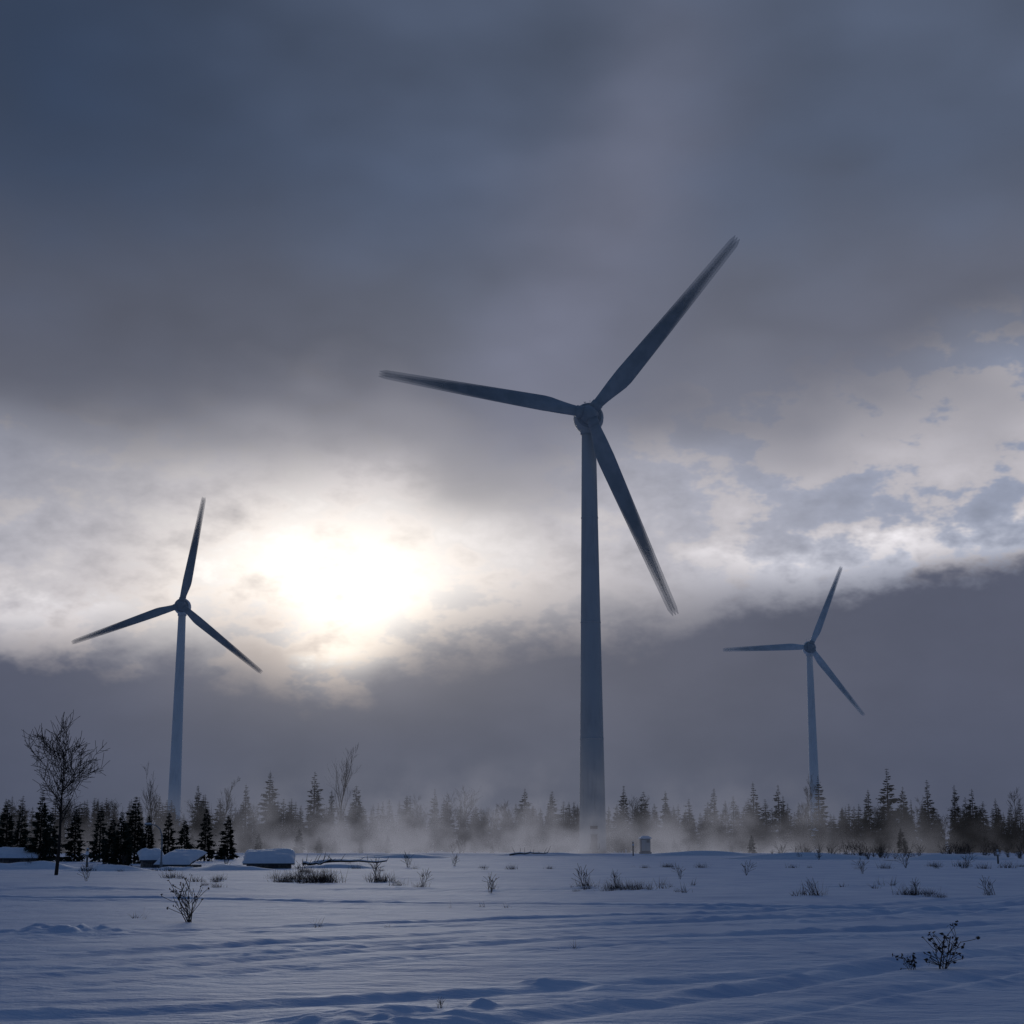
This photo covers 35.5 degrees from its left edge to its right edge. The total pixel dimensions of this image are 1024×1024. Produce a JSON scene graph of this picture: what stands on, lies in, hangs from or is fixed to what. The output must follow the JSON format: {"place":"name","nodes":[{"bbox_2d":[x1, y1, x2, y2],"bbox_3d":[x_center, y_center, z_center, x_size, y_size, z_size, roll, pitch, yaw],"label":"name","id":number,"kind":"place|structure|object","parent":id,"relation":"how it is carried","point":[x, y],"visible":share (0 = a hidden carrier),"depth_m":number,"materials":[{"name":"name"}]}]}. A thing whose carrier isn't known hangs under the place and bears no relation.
{"place":"outdoors","nodes":[
{"label":"outdoors","id":0,"kind":"place"},
{"bbox_2d":[312,856,388,862],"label":"fallen log","id":1,"kind":"object","parent":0,"point":[344,860],"visible":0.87,"depth_m":141.64,"materials":[{"name":"brown plant"}]},
{"bbox_2d":[0,842,1023,1023],"bbox_3d":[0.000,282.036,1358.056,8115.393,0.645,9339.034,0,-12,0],"label":"snow ground","id":2,"kind":"structure","parent":0,"point":[727,941],"depth_m":29.73,"materials":[{"name":"white snow"}]},
{"bbox_2d":[0,799,15,846],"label":"spruce tree","id":3,"kind":"object","parent":2,"relation":"on","point":[9,826],"visible":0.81,"depth_m":176.56,"materials":[{"name":"green plant"}]},
{"bbox_2d":[0,847,40,862],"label":"snow covered shed","id":4,"kind":"structure","parent":2,"relation":"on","point":[13,854],"depth_m":145.29,"materials":[{"name":"snow"}]},
{"bbox_2d":[10,808,31,847],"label":"spruce tree","id":5,"kind":"object","parent":2,"relation":"on","point":[24,833],"visible":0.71,"depth_m":156.89,"materials":[{"name":"green plant"}]},
{"bbox_2d":[0,861,75,869],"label":"snow mound","id":6,"kind":"object","parent":2,"relation":"on","point":[30,865],"visible":0.69,"depth_m":120.97,"materials":[{"name":"white snow"}]},
{"bbox_2d":[24,793,57,861],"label":"spruce tree","id":7,"kind":"object","parent":2,"relation":"on","point":[46,841],"visible":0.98,"depth_m":146.92,"materials":[{"name":"green plant"}]},
{"bbox_2d":[41,812,65,861],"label":"spruce tree","id":8,"kind":"object","parent":2,"relation":"on","point":[55,836],"visible":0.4,"depth_m":164.53,"materials":[{"name":"green plant"}]},
{"bbox_2d":[21,709,109,874],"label":"bare tree","id":9,"kind":"object","parent":2,"relation":"on","point":[62,764],"visible":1,"depth_m":99.62,"materials":[{"name":"brown plant"}]},
{"bbox_2d":[60,806,86,861],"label":"spruce tree","id":10,"kind":"object","parent":2,"relation":"on","point":[69,844],"visible":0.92,"depth_m":166.34,"materials":[{"name":"green plant"}]},
{"bbox_2d":[86,848,88,866],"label":"marker post","id":11,"kind":"object","parent":2,"relation":"on","point":[87,852],"visible":0.86,"depth_m":119.19,"materials":[{"name":"grey"}]},
{"bbox_2d":[82,807,110,861],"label":"spruce tree","id":12,"kind":"object","parent":2,"relation":"on","point":[95,852],"visible":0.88,"depth_m":161.49,"materials":[{"name":"green plant"}]},
{"bbox_2d":[95,818,116,863],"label":"spruce tree","id":13,"kind":"object","parent":2,"relation":"on","point":[105,855],"visible":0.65,"depth_m":146.63,"materials":[{"name":"green plant"}]},
{"bbox_2d":[63,865,153,870],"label":"snow mound","id":14,"kind":"object","parent":2,"relation":"on","point":[112,867],"visible":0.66,"depth_m":114.38,"materials":[{"name":"white snow"}]},
{"bbox_2d":[106,812,134,865],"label":"spruce tree","id":15,"kind":"object","parent":2,"relation":"on","point":[116,852],"visible":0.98,"depth_m":134.92,"materials":[{"name":"green plant"}]},
{"bbox_2d":[121,797,146,863],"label":"spruce tree","id":16,"kind":"object","parent":2,"relation":"on","point":[136,833],"visible":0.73,"depth_m":147.09,"materials":[{"name":"green plant"}]},
{"bbox_2d":[135,815,155,864],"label":"spruce tree","id":17,"kind":"object","parent":2,"relation":"on","point":[150,844],"visible":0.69,"depth_m":137.07,"materials":[{"name":"green plant"}]},
{"bbox_2d":[140,763,158,827],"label":"bare tree","id":18,"kind":"object","parent":2,"relation":"on","point":[149,800],"visible":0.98,"depth_m":284.46,"materials":[{"name":"brown plant"}]},
{"bbox_2d":[137,848,163,867],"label":"snow covered shed","id":19,"kind":"structure","parent":2,"relation":"on","point":[148,858],"depth_m":129.86,"materials":[{"name":"snow"}]},
{"bbox_2d":[145,823,162,867],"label":"lamp post","id":20,"kind":"object","parent":2,"relation":"on","point":[161,863],"visible":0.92,"depth_m":124.34,"materials":[{"name":"grey metal"}]},
{"bbox_2d":[159,813,177,854],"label":"spruce tree","id":21,"kind":"object","parent":2,"relation":"on","point":[168,838],"visible":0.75,"depth_m":164.42,"materials":[{"name":"green plant"}]},
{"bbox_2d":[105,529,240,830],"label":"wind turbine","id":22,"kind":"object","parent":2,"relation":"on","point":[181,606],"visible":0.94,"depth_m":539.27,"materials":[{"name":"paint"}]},
{"bbox_2d":[154,866,193,869],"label":"snow mound","id":23,"kind":"object","parent":2,"relation":"on","point":[177,868],"visible":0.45,"depth_m":118.48,"materials":[{"name":"white snow"}]},
{"bbox_2d":[153,849,206,867],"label":"snow covered shed","id":24,"kind":"structure","parent":2,"relation":"on","point":[181,858],"depth_m":126.00,"materials":[{"name":"snow"}]},
{"bbox_2d":[161,877,209,921],"bbox_3d":[-8.230,9.719,40.157,1.246,1.276,1.640,0,-12,0],"label":"bare shrub","id":25,"kind":"object","parent":2,"relation":"on","point":[189,914],"visible":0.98,"depth_m":40.07,"materials":[{"name":"brown plant"}]},
{"bbox_2d":[176,820,195,848],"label":"spruce tree","id":26,"kind":"object","parent":2,"relation":"on","point":[181,840],"visible":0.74,"depth_m":172.24,"materials":[{"name":"green plant"}]},
{"bbox_2d":[185,786,213,849],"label":"spruce tree","id":27,"kind":"object","parent":2,"relation":"on","point":[193,831],"visible":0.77,"depth_m":294.26,"materials":[{"name":"green plant"}]},
{"bbox_2d":[195,809,216,860],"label":"spruce tree","id":28,"kind":"object","parent":2,"relation":"on","point":[208,842],"visible":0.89,"depth_m":166.47,"materials":[{"name":"green plant"}]},
{"bbox_2d":[186,864,242,870],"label":"snow mound","id":29,"kind":"object","parent":2,"relation":"on","point":[221,867],"visible":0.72,"depth_m":117.64,"materials":[{"name":"white snow"}]},
{"bbox_2d":[207,776,239,850],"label":"bare tree","id":30,"kind":"object","parent":2,"relation":"on","point":[229,797],"visible":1,"depth_m":300.81,"materials":[{"name":"brown plant"}]},
{"bbox_2d":[213,815,239,859],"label":"spruce tree","id":31,"kind":"object","parent":2,"relation":"on","point":[223,850],"visible":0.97,"depth_m":176.07,"materials":[{"name":"green plant"}]},
{"bbox_2d":[234,785,255,852],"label":"spruce tree","id":32,"kind":"object","parent":2,"relation":"on","point":[245,836],"visible":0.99,"depth_m":300.04,"materials":[{"name":"green plant"}]},
{"bbox_2d":[232,866,276,869],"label":"snow mound","id":33,"kind":"object","parent":2,"relation":"on","point":[246,868],"visible":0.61,"depth_m":117.41,"materials":[{"name":"white snow"}]},
{"bbox_2d":[242,848,295,868],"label":"snow covered shed","id":34,"kind":"structure","parent":2,"relation":"on","point":[279,858],"depth_m":123.76,"materials":[{"name":"snow"}]},
{"bbox_2d":[268,865,277,868],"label":"door","id":35,"kind":"structure","parent":34,"relation":"in","point":[269,866],"depth_m":123.49,"materials":[{"name":"wood"}]},
{"bbox_2d":[251,773,287,848],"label":"spruce tree","id":36,"kind":"object","parent":2,"relation":"on","point":[265,829],"visible":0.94,"depth_m":299.40,"materials":[{"name":"green plant"}]},
{"bbox_2d":[298,772,333,851],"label":"spruce tree","id":37,"kind":"object","parent":2,"relation":"on","point":[317,826],"visible":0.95,"depth_m":301.19,"materials":[{"name":"green plant"}]},
{"bbox_2d":[303,852,331,864],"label":"fallen log","id":38,"kind":"object","parent":2,"relation":"on","point":[314,862],"visible":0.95,"depth_m":136.59,"materials":[{"name":"brown plant"}]},
{"bbox_2d":[294,864,381,868],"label":"snow mound","id":39,"kind":"object","parent":2,"relation":"on","point":[340,866],"visible":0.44,"depth_m":126.01,"materials":[{"name":"white snow"}]},
{"bbox_2d":[328,743,360,851],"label":"bare tree","id":40,"kind":"object","parent":2,"relation":"on","point":[344,789],"visible":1,"depth_m":304.26,"materials":[{"name":"brown plant"}]},
{"bbox_2d":[345,784,369,851],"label":"spruce tree","id":41,"kind":"object","parent":2,"relation":"on","point":[358,834],"visible":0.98,"depth_m":303.02,"materials":[{"name":"green plant"}]},
{"bbox_2d":[353,853,449,857],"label":"snow mound","id":42,"kind":"object","parent":2,"relation":"on","point":[399,855],"visible":0.68,"depth_m":194.00,"materials":[{"name":"white snow"}]},
{"bbox_2d":[392,796,415,849],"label":"spruce tree","id":43,"kind":"object","parent":2,"relation":"on","point":[409,840],"visible":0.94,"depth_m":302.93,"materials":[{"name":"green plant"}]},
{"bbox_2d":[423,789,443,851],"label":"spruce tree","id":44,"kind":"object","parent":2,"relation":"on","point":[435,826],"visible":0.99,"depth_m":302.76,"materials":[{"name":"green plant"}]},
{"bbox_2d":[0,787,1023,852],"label":"distant forest","id":45,"kind":"object","parent":2,"relation":"on","point":[560,827],"visible":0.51,"depth_m":325.50,"materials":[{"name":"green plant"}]},
{"bbox_2d":[8,828,1023,859],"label":"undergrowth","id":46,"kind":"object","parent":2,"relation":"on","point":[880,849],"visible":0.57,"depth_m":289.05,"materials":[{"name":"brown plant"}]},
{"bbox_2d":[509,789,537,851],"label":"spruce tree","id":47,"kind":"object","parent":2,"relation":"on","point":[519,834],"visible":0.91,"depth_m":302.66,"materials":[{"name":"green plant"}]},
{"bbox_2d":[24,851,1023,1008],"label":"dry grass","id":48,"kind":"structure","parent":2,"relation":"on","point":[307,878],"depth_m":80.62,"materials":[{"name":"brown plant"}]},
{"bbox_2d":[509,846,550,855],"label":"fallen log","id":49,"kind":"object","parent":2,"relation":"on","point":[514,853],"visible":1,"depth_m":220.69,"materials":[{"name":"brown wood"}]},
{"bbox_2d":[497,853,594,855],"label":"snow mound","id":50,"kind":"object","parent":2,"relation":"on","point":[557,854],"visible":0.59,"depth_m":232.84,"materials":[{"name":"white snow"}]},
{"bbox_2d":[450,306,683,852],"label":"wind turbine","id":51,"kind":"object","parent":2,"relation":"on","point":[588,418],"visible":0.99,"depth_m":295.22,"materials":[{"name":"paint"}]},
{"bbox_2d":[590,826,599,852],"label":"entrance door","id":52,"kind":"structure","parent":51,"relation":"in","point":[594,837],"depth_m":283.56,"materials":[{"name":"grey metal"}]},
{"bbox_2d":[612,786,634,852],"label":"spruce tree","id":53,"kind":"object","parent":2,"relation":"on","point":[623,833],"visible":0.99,"depth_m":303.69,"materials":[{"name":"green plant"}]},
{"bbox_2d":[627,792,657,852],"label":"spruce tree","id":54,"kind":"object","parent":2,"relation":"on","point":[646,824],"visible":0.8,"depth_m":302.26,"materials":[{"name":"green plant"}]},
{"bbox_2d":[638,836,651,853],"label":"transformer kiosk","id":55,"kind":"object","parent":2,"relation":"on","point":[645,845],"visible":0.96,"depth_m":273.37,"materials":[{"name":"grey metal"}]},
{"bbox_2d":[642,840,649,850],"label":"doors","id":56,"kind":"structure","parent":55,"relation":"in","point":[645,843],"depth_m":273.36,"materials":[{"name":"paint"}]},
{"bbox_2d":[656,793,676,852],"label":"spruce tree","id":57,"kind":"object","parent":2,"relation":"on","point":[666,834],"visible":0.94,"depth_m":301.82,"materials":[{"name":"green plant"}]},
{"bbox_2d":[639,851,751,855],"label":"snow mound","id":58,"kind":"object","parent":2,"relation":"on","point":[704,853],"visible":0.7,"depth_m":233.32,"materials":[{"name":"white snow"}]},
{"bbox_2d":[702,789,725,850],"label":"spruce tree","id":59,"kind":"object","parent":2,"relation":"on","point":[710,846],"visible":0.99,"depth_m":302.85,"materials":[{"name":"green plant"}]},
{"bbox_2d":[743,783,766,852],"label":"spruce tree","id":60,"kind":"object","parent":2,"relation":"on","point":[758,831],"visible":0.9,"depth_m":303.20,"materials":[{"name":"green plant"}]},
{"bbox_2d":[768,785,791,851],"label":"spruce tree","id":61,"kind":"object","parent":2,"relation":"on","point":[779,836],"visible":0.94,"depth_m":303.03,"materials":[{"name":"green plant"}]},
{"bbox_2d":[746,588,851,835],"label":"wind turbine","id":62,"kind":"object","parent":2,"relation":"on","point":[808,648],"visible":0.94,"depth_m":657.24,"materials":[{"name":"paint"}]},
{"bbox_2d":[723,852,884,859],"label":"snow mound","id":63,"kind":"object","parent":2,"relation":"on","point":[804,855],"visible":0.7,"depth_m":194.25,"materials":[{"name":"white snow"}]},
{"bbox_2d":[798,775,815,851],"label":"bare tree","id":64,"kind":"object","parent":2,"relation":"on","point":[809,796],"visible":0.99,"depth_m":304.22,"materials":[{"name":"brown plant"}]},
{"bbox_2d":[808,778,835,852],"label":"spruce tree","id":65,"kind":"object","parent":2,"relation":"on","point":[824,829],"visible":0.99,"depth_m":300.08,"materials":[{"name":"green plant"}]},
{"bbox_2d":[857,790,879,852],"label":"spruce tree","id":66,"kind":"object","parent":2,"relation":"on","point":[864,821],"visible":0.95,"depth_m":300.91,"materials":[{"name":"green plant"}]},
{"bbox_2d":[870,768,908,852],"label":"spruce tree","id":67,"kind":"object","parent":2,"relation":"on","point":[892,836],"visible":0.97,"depth_m":297.09,"materials":[{"name":"green plant"}]},
{"bbox_2d":[891,786,917,852],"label":"spruce tree","id":68,"kind":"object","parent":2,"relation":"on","point":[909,831],"visible":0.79,"depth_m":302.77,"materials":[{"name":"green plant"}]},
{"bbox_2d":[892,953,916,969],"bbox_3d":[6.019,6.888,24.465,0.372,0.306,0.279,-5,-13,21],"label":"leafy shrub","id":69,"kind":"object","parent":2,"relation":"on","point":[911,961],"visible":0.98,"depth_m":24.45,"materials":[{"name":"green plant"}]},
{"bbox_2d":[917,781,943,849],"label":"spruce tree","id":70,"kind":"object","parent":2,"relation":"on","point":[929,825],"visible":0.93,"depth_m":302.25,"materials":[{"name":"green plant"}]},
{"bbox_2d":[922,920,979,968],"bbox_3d":[6.738,6.651,24.467,0.922,0.786,0.692,0,-12,0],"label":"leafy shrub","id":71,"kind":"object","parent":2,"relation":"on","point":[939,948],"visible":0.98,"depth_m":24.54,"materials":[{"name":"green plant"}]},
{"bbox_2d":[889,854,1018,859],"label":"snow mound","id":72,"kind":"object","parent":2,"relation":"on","point":[947,857],"visible":0.84,"depth_m":184.18,"materials":[{"name":"white snow"}]},
{"bbox_2d":[945,789,970,852],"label":"spruce tree","id":73,"kind":"object","parent":2,"relation":"on","point":[954,836],"visible":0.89,"depth_m":299.87,"materials":[{"name":"green plant"}]},
{"bbox_2d":[963,789,986,852],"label":"spruce tree","id":74,"kind":"object","parent":2,"relation":"on","point":[977,835],"visible":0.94,"depth_m":302.71,"materials":[{"name":"green plant"}]},
{"bbox_2d":[1007,789,1022,846],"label":"bare tree","id":75,"kind":"object","parent":2,"relation":"on","point":[1015,817],"visible":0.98,"depth_m":302.56,"materials":[{"name":"brown plant"}]},
{"bbox_2d":[0,0,1023,841],"label":"sky","id":76,"kind":"structure","parent":0,"point":[253,253],"materials":[{"name":"grey"}]}
]}

